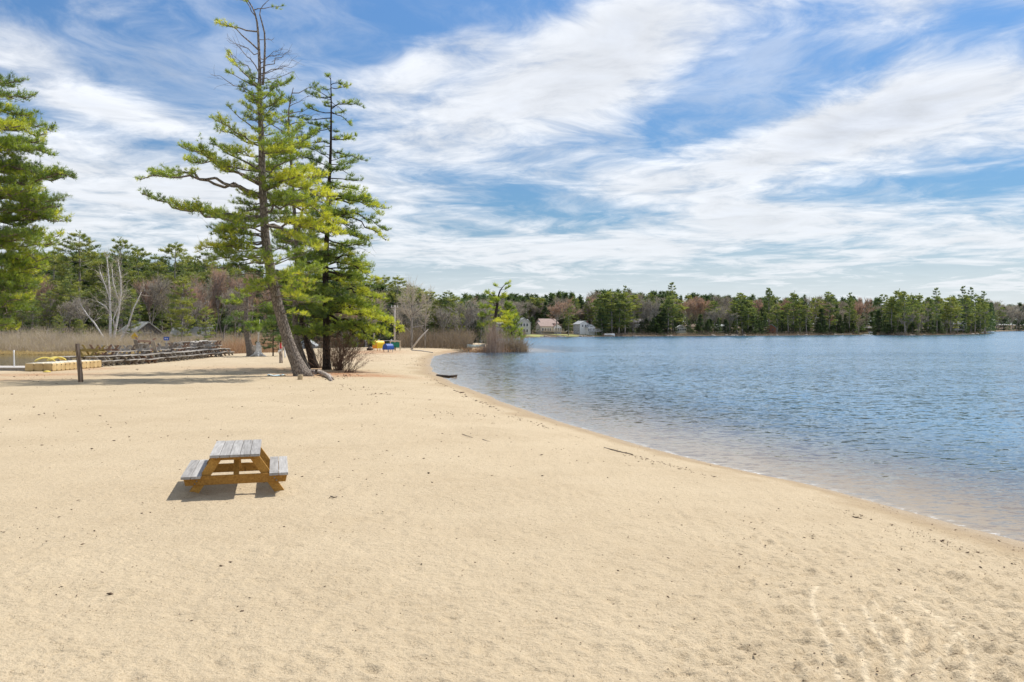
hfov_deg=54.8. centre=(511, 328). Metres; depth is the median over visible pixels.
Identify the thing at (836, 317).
hemlock tree
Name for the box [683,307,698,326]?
bare tree
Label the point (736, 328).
pine tree
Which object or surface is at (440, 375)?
driftwood
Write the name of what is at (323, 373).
exposed root
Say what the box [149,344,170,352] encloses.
picnic table
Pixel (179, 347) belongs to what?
picnic table
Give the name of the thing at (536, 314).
hemlock tree
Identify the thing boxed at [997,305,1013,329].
hemlock tree
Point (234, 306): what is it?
bare tree
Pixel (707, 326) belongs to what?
hemlock tree
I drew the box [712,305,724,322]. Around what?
bare tree
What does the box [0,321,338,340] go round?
brush thicket
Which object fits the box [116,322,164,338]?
house
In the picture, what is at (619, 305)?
pine tree
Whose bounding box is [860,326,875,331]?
boat house
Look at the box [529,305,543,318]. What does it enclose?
bare tree
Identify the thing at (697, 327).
hemlock tree
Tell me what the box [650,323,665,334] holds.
hemlock tree
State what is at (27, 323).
hemlock tree
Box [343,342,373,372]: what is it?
bare shrub
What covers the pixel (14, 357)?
pvc post
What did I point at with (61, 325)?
pine tree
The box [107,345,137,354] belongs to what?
picnic table
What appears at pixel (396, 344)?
play board
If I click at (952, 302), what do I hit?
pine tree
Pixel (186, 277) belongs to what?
pine tree
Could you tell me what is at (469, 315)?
bare tree
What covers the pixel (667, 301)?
pine tree
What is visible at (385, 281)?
pine tree
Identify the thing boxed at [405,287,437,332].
pine tree
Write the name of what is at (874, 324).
hemlock tree
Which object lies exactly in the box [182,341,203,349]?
picnic table
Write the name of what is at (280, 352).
net post
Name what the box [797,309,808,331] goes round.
hemlock tree
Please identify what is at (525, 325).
house
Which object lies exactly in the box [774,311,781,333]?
pine tree
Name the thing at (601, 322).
hemlock tree
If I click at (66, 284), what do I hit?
pine tree
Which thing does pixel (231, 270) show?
pine tree
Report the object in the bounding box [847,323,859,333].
hemlock tree
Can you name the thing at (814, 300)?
pine tree
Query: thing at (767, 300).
pine tree
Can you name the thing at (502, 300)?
bare tree
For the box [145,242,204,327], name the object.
pine tree
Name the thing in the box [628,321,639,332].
bare tree
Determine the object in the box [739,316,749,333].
hemlock tree
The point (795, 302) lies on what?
pine tree
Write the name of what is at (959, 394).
lake water
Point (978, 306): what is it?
pine tree
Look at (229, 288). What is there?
bare tree
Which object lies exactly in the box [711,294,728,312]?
bare tree
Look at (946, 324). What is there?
pine tree
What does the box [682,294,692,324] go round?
pine tree
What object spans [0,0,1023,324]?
sky
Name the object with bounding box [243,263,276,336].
hemlock tree
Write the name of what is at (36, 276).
pine tree
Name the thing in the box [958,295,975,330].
pine tree
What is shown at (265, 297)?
red maple tree
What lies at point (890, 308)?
pine tree
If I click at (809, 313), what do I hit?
pine tree
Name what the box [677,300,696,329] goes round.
red maple tree
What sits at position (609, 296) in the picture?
pine tree
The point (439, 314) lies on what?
bare tree
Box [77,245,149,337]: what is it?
birch tree
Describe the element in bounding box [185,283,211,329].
red maple tree
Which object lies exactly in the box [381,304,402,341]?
hemlock tree
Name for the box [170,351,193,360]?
picnic table
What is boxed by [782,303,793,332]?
pine tree
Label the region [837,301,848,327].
bare tree
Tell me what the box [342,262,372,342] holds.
pine tree
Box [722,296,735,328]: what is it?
bare tree
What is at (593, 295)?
bare tree
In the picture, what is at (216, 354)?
picnic table
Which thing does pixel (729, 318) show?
bare tree
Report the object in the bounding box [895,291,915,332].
pine tree
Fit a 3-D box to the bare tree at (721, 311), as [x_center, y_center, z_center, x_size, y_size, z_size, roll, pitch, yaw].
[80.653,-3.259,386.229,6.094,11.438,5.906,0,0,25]
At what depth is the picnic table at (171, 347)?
78.72 m
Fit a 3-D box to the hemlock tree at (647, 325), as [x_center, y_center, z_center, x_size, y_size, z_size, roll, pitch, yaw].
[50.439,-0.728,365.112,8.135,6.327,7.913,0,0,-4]
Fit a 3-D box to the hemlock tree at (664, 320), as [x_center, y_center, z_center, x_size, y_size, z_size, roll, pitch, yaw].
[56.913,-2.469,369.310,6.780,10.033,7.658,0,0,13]
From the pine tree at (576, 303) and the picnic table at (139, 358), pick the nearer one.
the picnic table at (139, 358)
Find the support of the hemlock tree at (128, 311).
on the ground at (474, 602)
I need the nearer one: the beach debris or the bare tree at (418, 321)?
the beach debris
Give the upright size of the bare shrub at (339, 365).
3.197 m
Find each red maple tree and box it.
[34,273,59,327]
[130,276,166,322]
[171,273,209,326]
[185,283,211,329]
[208,263,234,337]
[209,283,230,334]
[223,275,248,340]
[236,268,262,337]
[253,276,271,333]
[334,298,357,334]
[546,301,582,333]
[586,295,595,304]
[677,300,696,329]
[691,295,706,322]
[697,298,712,326]
[752,299,763,318]
[778,298,794,317]
[810,299,831,315]
[853,303,866,332]
[854,297,875,317]
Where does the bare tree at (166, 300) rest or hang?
on the ground at (474, 602)
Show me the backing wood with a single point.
(170, 267)
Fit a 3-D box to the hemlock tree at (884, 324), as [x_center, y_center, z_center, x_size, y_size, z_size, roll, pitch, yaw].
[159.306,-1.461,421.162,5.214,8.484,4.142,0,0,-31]
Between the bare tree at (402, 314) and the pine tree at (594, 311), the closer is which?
the bare tree at (402, 314)
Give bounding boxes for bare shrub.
[301,317,387,365]
[304,340,336,367]
[310,319,379,370]
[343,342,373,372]
[459,346,514,352]
[475,313,509,353]
[497,333,522,351]
[502,332,535,352]
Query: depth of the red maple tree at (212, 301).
148.23 m
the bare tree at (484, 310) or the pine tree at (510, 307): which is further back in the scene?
the bare tree at (484, 310)
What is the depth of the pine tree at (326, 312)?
59.24 m
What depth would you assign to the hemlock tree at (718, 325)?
382.29 m
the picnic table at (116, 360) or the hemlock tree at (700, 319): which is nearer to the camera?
the picnic table at (116, 360)
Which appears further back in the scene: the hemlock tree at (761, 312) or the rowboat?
the hemlock tree at (761, 312)
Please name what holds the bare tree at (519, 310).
on the ground at (474, 602)
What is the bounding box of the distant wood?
[460,287,1022,331]
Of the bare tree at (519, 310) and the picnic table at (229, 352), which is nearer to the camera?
the picnic table at (229, 352)
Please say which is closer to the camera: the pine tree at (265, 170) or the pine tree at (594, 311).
the pine tree at (265, 170)
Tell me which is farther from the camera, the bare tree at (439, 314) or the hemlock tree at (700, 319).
the hemlock tree at (700, 319)
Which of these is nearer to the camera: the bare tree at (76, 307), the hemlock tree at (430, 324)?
the bare tree at (76, 307)
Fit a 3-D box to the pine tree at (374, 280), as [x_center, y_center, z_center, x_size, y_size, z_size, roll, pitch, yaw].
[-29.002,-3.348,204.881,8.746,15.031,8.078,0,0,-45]
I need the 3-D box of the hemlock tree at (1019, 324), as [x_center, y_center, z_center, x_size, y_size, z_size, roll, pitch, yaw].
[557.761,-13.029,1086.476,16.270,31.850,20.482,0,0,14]
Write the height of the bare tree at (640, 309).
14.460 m
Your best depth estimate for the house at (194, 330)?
145.91 m
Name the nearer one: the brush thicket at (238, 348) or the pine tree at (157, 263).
the brush thicket at (238, 348)
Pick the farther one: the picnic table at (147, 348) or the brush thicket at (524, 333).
the brush thicket at (524, 333)
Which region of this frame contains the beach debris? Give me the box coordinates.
[0,355,1023,680]
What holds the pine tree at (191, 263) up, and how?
on the ground at (474, 602)
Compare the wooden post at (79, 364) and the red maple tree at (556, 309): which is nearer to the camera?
the wooden post at (79, 364)
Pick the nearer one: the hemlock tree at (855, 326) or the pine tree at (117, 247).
the pine tree at (117, 247)
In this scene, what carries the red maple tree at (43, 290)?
on the ground at (474, 602)
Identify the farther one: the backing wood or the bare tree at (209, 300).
the backing wood
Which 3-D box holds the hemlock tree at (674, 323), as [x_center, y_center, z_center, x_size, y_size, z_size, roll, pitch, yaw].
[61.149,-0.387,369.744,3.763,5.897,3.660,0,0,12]
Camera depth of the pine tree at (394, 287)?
204.04 m
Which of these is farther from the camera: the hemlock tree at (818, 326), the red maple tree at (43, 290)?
the hemlock tree at (818, 326)
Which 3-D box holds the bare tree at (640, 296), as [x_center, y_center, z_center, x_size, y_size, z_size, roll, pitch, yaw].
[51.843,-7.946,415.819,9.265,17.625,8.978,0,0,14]
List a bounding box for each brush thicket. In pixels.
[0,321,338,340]
[0,322,275,352]
[210,330,283,353]
[343,327,527,340]
[389,319,480,350]
[602,330,981,335]
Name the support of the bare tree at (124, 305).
on the ground at (474, 602)
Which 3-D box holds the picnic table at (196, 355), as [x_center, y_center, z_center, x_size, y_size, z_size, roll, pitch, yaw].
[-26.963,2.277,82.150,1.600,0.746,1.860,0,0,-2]
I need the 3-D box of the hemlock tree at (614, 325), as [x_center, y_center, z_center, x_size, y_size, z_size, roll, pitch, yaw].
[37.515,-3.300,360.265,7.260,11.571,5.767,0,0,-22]
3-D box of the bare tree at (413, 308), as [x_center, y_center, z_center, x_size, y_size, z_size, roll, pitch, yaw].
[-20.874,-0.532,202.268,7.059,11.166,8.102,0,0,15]
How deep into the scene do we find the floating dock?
58.39 m
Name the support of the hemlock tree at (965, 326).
on the ground at (474, 602)
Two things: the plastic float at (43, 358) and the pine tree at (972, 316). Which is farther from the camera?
the pine tree at (972, 316)
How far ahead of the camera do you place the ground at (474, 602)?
11.77 m
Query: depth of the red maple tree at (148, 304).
148.24 m
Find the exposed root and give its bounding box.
[309,369,333,380]
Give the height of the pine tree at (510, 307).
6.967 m
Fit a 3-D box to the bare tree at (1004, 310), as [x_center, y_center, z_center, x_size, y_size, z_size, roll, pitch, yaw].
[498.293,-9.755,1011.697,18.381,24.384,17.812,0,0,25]
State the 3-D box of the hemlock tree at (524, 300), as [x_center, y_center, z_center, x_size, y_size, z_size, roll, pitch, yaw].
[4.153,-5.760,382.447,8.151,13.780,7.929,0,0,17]
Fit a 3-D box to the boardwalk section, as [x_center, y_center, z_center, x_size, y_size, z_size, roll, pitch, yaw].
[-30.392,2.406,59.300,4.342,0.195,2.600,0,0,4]
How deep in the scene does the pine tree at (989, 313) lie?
502.05 m
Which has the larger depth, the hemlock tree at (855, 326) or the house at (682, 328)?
the hemlock tree at (855, 326)
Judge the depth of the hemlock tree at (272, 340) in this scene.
88.90 m
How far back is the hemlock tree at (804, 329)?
415.59 m
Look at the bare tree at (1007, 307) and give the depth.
1041.41 m
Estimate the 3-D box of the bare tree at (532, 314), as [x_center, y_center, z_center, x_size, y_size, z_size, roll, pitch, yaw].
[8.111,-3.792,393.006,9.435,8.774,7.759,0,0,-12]
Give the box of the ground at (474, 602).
[0,322,1023,681]
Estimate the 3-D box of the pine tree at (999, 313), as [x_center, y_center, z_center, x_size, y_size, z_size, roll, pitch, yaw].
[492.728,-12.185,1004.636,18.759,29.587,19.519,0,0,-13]
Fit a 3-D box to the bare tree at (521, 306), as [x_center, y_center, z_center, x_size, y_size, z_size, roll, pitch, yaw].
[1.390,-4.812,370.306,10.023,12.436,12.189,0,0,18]
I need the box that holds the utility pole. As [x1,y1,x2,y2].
[391,305,397,349]
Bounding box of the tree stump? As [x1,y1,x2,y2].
[249,321,265,356]
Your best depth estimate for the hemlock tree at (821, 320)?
416.54 m
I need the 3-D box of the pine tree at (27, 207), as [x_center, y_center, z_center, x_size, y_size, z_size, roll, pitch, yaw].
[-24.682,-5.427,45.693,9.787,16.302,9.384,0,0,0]
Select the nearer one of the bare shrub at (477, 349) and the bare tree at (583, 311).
the bare shrub at (477, 349)
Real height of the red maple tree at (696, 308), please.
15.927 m
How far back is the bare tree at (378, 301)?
123.92 m
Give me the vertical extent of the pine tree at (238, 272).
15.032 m
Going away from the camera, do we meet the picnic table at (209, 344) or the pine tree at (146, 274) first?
the picnic table at (209, 344)
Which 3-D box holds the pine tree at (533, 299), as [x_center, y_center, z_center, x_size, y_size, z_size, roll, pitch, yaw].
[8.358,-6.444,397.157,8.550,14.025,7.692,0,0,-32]
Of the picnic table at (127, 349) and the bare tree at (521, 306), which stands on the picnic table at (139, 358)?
the picnic table at (127, 349)
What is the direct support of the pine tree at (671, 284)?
on the ground at (474, 602)
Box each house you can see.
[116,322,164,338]
[169,327,214,338]
[496,318,530,334]
[535,319,566,333]
[573,321,600,334]
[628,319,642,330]
[675,325,686,332]
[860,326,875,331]
[949,321,964,330]
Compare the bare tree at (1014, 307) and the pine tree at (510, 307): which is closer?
the pine tree at (510, 307)
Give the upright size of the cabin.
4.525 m
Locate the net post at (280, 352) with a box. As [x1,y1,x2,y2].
[278,342,282,362]
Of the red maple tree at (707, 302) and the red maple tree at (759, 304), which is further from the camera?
the red maple tree at (759, 304)
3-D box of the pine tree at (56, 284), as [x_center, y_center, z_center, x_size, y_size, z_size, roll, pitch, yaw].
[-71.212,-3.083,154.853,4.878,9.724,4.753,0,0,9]
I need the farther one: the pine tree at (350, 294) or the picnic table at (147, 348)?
the pine tree at (350, 294)
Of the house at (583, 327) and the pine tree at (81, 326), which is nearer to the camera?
the pine tree at (81, 326)
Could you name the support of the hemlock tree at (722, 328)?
on the ground at (474, 602)
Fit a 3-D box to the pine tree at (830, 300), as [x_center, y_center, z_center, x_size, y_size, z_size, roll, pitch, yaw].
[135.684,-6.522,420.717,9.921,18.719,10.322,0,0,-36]
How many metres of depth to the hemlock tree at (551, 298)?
393.60 m
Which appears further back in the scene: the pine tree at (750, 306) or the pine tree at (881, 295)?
the pine tree at (881, 295)
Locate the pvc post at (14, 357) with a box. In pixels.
[13,350,14,366]
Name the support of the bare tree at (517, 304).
on the ground at (474, 602)
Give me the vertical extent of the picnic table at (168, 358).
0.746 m
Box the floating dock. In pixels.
[25,360,101,370]
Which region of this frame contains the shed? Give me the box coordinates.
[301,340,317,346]
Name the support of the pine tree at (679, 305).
on the ground at (474, 602)
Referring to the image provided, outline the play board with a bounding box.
[390,341,400,350]
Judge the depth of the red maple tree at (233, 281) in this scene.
148.38 m
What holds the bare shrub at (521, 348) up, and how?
on the ground at (474, 602)
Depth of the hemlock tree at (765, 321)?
397.58 m
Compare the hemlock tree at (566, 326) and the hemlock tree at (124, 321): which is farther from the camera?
the hemlock tree at (566, 326)
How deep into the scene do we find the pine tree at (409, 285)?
211.94 m
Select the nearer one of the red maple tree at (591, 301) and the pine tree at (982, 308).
the red maple tree at (591, 301)
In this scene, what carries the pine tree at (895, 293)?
on the ground at (474, 602)
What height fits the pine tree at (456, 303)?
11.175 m
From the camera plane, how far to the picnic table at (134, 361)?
67.93 m
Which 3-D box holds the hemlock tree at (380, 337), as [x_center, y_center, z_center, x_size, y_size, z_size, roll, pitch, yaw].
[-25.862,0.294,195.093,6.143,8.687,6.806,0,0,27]
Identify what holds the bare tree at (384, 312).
on the ground at (474, 602)
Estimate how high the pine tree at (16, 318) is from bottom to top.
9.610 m
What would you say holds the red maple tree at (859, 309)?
on the ground at (474, 602)
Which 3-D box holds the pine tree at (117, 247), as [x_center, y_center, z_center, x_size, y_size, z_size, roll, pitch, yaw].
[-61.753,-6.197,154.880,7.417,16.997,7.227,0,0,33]
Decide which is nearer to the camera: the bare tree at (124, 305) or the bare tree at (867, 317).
the bare tree at (124, 305)
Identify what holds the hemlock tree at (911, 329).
on the ground at (474, 602)
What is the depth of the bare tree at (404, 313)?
195.39 m
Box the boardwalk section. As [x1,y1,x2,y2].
[0,366,24,370]
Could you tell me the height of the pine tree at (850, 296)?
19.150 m
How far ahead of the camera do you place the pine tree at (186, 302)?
131.67 m
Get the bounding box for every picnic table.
[50,356,75,361]
[73,345,106,356]
[84,356,112,366]
[89,344,120,355]
[98,355,121,365]
[101,344,130,354]
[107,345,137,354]
[109,355,138,364]
[118,354,144,364]
[123,345,151,354]
[131,354,158,363]
[133,337,157,353]
[139,353,164,363]
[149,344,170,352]
[150,353,176,362]
[157,343,176,351]
[158,343,183,351]
[162,352,185,360]
[168,342,189,351]
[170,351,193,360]
[174,342,197,350]
[179,351,200,358]
[180,439,287,492]
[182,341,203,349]
[187,350,208,358]
[195,341,214,348]
[196,349,213,357]
[203,341,221,348]
[203,349,223,356]
[211,348,227,355]
[218,348,233,355]
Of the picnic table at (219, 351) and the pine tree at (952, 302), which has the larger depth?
the pine tree at (952, 302)
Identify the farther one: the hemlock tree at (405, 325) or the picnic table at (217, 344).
the hemlock tree at (405, 325)
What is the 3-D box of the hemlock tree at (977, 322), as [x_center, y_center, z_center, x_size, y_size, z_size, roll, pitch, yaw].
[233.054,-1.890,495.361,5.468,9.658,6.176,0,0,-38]
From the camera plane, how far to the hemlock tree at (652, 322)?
362.29 m
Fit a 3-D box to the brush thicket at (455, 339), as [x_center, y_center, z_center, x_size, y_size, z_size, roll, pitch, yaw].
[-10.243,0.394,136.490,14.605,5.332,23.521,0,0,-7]
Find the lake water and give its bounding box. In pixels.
[0,331,1023,533]
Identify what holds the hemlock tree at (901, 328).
on the ground at (474, 602)
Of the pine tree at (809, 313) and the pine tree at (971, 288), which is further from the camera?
the pine tree at (971, 288)
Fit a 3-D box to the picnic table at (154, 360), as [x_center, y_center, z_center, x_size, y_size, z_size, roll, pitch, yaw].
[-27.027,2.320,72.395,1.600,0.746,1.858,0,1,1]
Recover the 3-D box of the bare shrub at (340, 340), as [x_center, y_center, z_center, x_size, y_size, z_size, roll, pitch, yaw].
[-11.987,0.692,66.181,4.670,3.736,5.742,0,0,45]
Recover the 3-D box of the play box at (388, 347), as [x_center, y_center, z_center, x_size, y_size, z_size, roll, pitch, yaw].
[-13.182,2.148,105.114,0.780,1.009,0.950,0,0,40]
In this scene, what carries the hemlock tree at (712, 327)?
on the ground at (474, 602)
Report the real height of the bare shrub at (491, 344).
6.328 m
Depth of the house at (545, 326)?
353.20 m
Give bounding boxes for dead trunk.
[411,329,428,349]
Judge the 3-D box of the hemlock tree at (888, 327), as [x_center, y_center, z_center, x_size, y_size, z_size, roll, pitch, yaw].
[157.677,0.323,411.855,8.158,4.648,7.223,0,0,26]
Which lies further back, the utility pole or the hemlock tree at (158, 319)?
the hemlock tree at (158, 319)
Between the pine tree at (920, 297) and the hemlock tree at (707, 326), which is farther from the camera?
the pine tree at (920, 297)
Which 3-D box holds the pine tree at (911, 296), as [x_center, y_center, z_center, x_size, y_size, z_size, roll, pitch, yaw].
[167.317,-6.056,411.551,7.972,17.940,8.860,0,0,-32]
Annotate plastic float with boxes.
[34,357,54,361]
[47,356,65,360]
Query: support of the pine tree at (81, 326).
on the ground at (474, 602)
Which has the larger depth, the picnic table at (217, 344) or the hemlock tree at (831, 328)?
the hemlock tree at (831, 328)
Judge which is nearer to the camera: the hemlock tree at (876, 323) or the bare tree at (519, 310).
the bare tree at (519, 310)
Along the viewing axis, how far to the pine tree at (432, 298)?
211.35 m
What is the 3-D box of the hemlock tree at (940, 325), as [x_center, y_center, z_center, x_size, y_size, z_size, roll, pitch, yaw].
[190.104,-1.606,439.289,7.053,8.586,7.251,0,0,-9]
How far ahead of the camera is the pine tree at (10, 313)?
164.88 m
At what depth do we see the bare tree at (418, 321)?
191.01 m
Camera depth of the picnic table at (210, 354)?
86.54 m
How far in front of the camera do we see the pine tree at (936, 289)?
443.99 m
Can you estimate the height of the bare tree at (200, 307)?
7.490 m
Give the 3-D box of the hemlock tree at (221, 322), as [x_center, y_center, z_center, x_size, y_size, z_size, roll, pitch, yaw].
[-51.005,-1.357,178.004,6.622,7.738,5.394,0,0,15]
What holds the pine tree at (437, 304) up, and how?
on the ground at (474, 602)
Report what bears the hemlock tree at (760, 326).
on the ground at (474, 602)
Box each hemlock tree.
[21,319,30,329]
[57,309,85,333]
[86,307,104,329]
[102,276,129,333]
[117,294,136,330]
[150,301,169,333]
[214,306,238,335]
[226,279,254,338]
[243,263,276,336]
[255,320,283,355]
[298,294,321,342]
[322,259,357,343]
[369,308,393,342]
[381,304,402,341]
[396,315,409,338]
[422,314,435,336]
[466,307,483,341]
[519,297,527,317]
[529,316,538,333]
[533,311,539,328]
[541,301,551,318]
[546,294,558,321]
[558,313,569,328]
[562,318,571,333]
[594,309,609,334]
[609,311,623,333]
[620,310,633,332]
[636,320,646,333]
[640,319,652,333]
[646,318,658,333]
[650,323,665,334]
[654,301,662,330]
[658,310,671,333]
[673,320,678,334]
[686,321,692,333]
[693,314,704,333]
[693,324,705,333]
[704,320,712,334]
[705,319,719,333]
[715,317,721,333]
[721,319,729,333]
[723,319,728,333]
[728,311,741,332]
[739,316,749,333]
[746,314,759,333]
[755,308,764,327]
[758,320,763,333]
[762,314,769,333]
[778,313,785,333]
[786,324,797,333]
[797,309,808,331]
[800,326,810,333]
[803,322,814,332]
[811,323,825,333]
[814,309,828,333]
[825,325,836,332]
[830,305,843,332]
[835,314,844,333]
[842,314,850,332]
[846,309,859,332]
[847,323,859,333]
[866,311,873,325]
[867,309,886,334]
[870,309,881,333]
[880,324,893,333]
[881,315,887,331]
[898,326,903,333]
[906,323,919,334]
[925,313,936,333]
[932,321,945,333]
[935,316,947,332]
[956,314,968,333]
[972,318,981,332]
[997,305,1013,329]
[1011,302,1023,330]
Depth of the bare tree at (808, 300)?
486.12 m
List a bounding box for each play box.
[372,341,384,350]
[382,344,393,351]
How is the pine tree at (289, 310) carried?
on the ground at (474, 602)
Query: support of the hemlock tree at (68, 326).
on the ground at (474, 602)
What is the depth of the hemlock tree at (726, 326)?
384.87 m
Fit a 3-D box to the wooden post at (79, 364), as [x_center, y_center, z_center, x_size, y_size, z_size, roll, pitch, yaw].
[-20.076,1.708,45.792,0.388,1.998,0.229,0,0,0]
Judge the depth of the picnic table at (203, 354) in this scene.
83.53 m
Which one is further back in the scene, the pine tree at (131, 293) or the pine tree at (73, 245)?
the pine tree at (73, 245)
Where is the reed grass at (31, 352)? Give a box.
[0,350,165,354]
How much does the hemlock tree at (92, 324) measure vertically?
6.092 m
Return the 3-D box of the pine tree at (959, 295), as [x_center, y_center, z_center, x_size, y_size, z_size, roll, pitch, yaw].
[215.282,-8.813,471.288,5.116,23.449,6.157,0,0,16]
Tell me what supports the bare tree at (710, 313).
on the ground at (474, 602)
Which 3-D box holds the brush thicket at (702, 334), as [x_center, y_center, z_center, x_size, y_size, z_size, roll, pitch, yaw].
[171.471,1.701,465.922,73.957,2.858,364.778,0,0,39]
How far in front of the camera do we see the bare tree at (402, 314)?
193.49 m
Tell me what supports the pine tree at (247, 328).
on the ground at (474, 602)
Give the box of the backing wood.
[6,249,490,340]
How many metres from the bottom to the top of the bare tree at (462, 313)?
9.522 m
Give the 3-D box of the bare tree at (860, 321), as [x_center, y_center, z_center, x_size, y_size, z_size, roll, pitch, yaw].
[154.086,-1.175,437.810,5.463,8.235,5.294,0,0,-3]
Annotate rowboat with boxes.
[467,344,484,347]
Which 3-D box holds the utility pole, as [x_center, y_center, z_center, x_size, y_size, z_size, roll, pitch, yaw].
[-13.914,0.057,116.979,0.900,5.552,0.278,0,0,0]
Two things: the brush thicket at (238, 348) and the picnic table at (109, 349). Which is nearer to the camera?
the picnic table at (109, 349)
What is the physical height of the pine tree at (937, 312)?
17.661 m
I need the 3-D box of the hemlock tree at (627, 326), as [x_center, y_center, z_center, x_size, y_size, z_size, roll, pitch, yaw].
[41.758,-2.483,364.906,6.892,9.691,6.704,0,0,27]
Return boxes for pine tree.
[0,71,79,331]
[1,267,27,332]
[2,284,36,339]
[19,265,52,327]
[20,298,42,333]
[27,249,81,327]
[33,296,48,328]
[36,290,65,334]
[42,229,116,330]
[47,258,78,331]
[48,280,69,328]
[50,314,66,338]
[54,274,91,332]
[72,250,117,324]
[72,319,87,336]
[82,280,107,332]
[92,276,129,335]
[95,236,144,328]
[113,288,145,336]
[119,246,160,321]
[132,253,173,324]
[133,0,349,375]
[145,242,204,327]
[151,292,175,334]
[165,277,197,337]
[168,275,197,333]
[170,254,206,314]
[184,249,228,321]
[192,305,216,343]
[216,292,276,355]
[217,263,242,332]
[226,266,262,327]
[258,80,336,368]
[265,194,333,367]
[277,72,404,369]
[281,287,305,341]
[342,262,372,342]
[358,278,390,337]
[369,274,401,306]
[381,275,411,339]
[400,284,416,303]
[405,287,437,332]
[424,289,438,329]
[428,299,443,333]
[429,290,465,335]
[442,295,465,331]
[475,316,490,341]
[477,279,515,340]
[500,299,525,341]
[527,295,541,327]
[531,299,542,320]
[559,304,576,326]
[564,308,574,334]
[569,298,579,319]
[582,298,593,320]
[590,291,615,334]
[591,298,598,323]
[598,289,625,331]
[612,292,633,333]
[614,291,635,334]
[626,293,641,333]
[644,292,658,322]
[657,297,678,333]
[661,293,688,331]
[666,282,677,328]
[677,310,689,325]
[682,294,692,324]
[705,300,720,331]
[725,300,748,333]
[729,292,754,333]
[740,298,758,330]
[746,307,762,331]
[762,289,776,324]
[764,288,771,324]
[766,304,785,332]
[773,296,781,313]
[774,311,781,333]
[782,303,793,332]
[783,291,802,327]
[794,299,807,331]
[800,303,812,333]
[808,298,823,332]
[818,291,840,333]
[842,297,855,332]
[843,292,854,314]
[850,310,860,332]
[875,294,886,334]
[881,294,888,316]
[883,298,899,333]
[886,288,908,332]
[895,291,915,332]
[903,293,923,328]
[914,293,929,332]
[918,297,936,329]
[931,287,940,325]
[931,295,943,333]
[938,295,962,333]
[941,309,955,332]
[949,302,964,332]
[957,286,968,311]
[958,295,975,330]
[966,315,977,332]
[967,287,977,332]
[967,293,981,333]
[972,296,989,330]
[979,301,992,333]
[981,291,989,333]
[995,303,1005,327]
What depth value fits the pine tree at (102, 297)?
139.75 m
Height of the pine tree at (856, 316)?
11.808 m
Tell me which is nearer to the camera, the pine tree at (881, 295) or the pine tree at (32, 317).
the pine tree at (32, 317)
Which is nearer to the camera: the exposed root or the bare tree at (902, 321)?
the exposed root
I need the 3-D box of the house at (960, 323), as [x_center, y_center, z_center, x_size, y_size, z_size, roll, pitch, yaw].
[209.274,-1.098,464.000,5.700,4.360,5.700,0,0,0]
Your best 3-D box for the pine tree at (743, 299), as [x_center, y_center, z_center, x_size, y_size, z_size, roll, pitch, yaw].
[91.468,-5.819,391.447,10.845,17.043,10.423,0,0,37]
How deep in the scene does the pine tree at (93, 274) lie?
171.14 m
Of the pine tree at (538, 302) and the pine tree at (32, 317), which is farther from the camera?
the pine tree at (538, 302)
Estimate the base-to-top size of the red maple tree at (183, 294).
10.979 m
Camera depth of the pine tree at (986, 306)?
507.55 m
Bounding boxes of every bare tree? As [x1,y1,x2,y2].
[19,298,60,329]
[56,295,88,332]
[68,297,96,335]
[104,288,136,328]
[143,274,171,323]
[143,274,174,329]
[177,297,210,333]
[179,277,214,338]
[197,282,217,325]
[208,272,254,337]
[220,281,252,343]
[360,288,390,340]
[363,304,397,333]
[384,302,416,334]
[388,276,438,347]
[390,304,417,324]
[404,300,420,329]
[404,309,429,330]
[428,308,461,331]
[446,299,486,333]
[456,307,489,333]
[474,302,491,340]
[491,294,503,318]
[499,302,520,328]
[503,299,527,313]
[507,303,526,316]
[521,309,541,321]
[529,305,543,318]
[553,297,566,322]
[576,304,590,320]
[586,291,600,320]
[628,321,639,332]
[629,290,645,315]
[629,298,656,329]
[637,303,652,322]
[645,298,660,328]
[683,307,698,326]
[705,310,719,329]
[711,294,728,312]
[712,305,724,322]
[712,307,722,328]
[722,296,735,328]
[723,312,738,329]
[803,294,825,315]
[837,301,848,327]
[856,318,864,329]
[864,315,870,327]
[897,315,914,331]
[916,315,926,333]
[986,300,1007,315]
[997,304,1014,322]
[997,309,1006,327]
[998,305,1019,330]
[1010,306,1022,329]
[1016,307,1023,329]
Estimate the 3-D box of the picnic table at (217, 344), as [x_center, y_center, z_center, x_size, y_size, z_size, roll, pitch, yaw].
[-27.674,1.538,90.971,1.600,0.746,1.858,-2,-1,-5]
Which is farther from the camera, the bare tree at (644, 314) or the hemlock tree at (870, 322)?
the hemlock tree at (870, 322)
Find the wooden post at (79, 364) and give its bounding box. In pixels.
[75,343,82,381]
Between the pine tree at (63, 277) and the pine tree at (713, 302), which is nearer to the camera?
the pine tree at (63, 277)
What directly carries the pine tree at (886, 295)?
on the ground at (474, 602)
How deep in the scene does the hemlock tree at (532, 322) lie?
349.68 m
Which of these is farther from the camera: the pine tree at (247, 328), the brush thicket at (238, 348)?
the brush thicket at (238, 348)
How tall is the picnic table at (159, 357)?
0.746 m
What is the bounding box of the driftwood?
[436,374,456,376]
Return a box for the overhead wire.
[32,291,190,306]
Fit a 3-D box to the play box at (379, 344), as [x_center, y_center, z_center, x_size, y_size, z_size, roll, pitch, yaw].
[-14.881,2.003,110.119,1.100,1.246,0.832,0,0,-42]
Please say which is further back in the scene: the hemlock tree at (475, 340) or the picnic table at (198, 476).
the hemlock tree at (475, 340)
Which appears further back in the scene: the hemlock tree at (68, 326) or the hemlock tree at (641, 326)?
the hemlock tree at (641, 326)

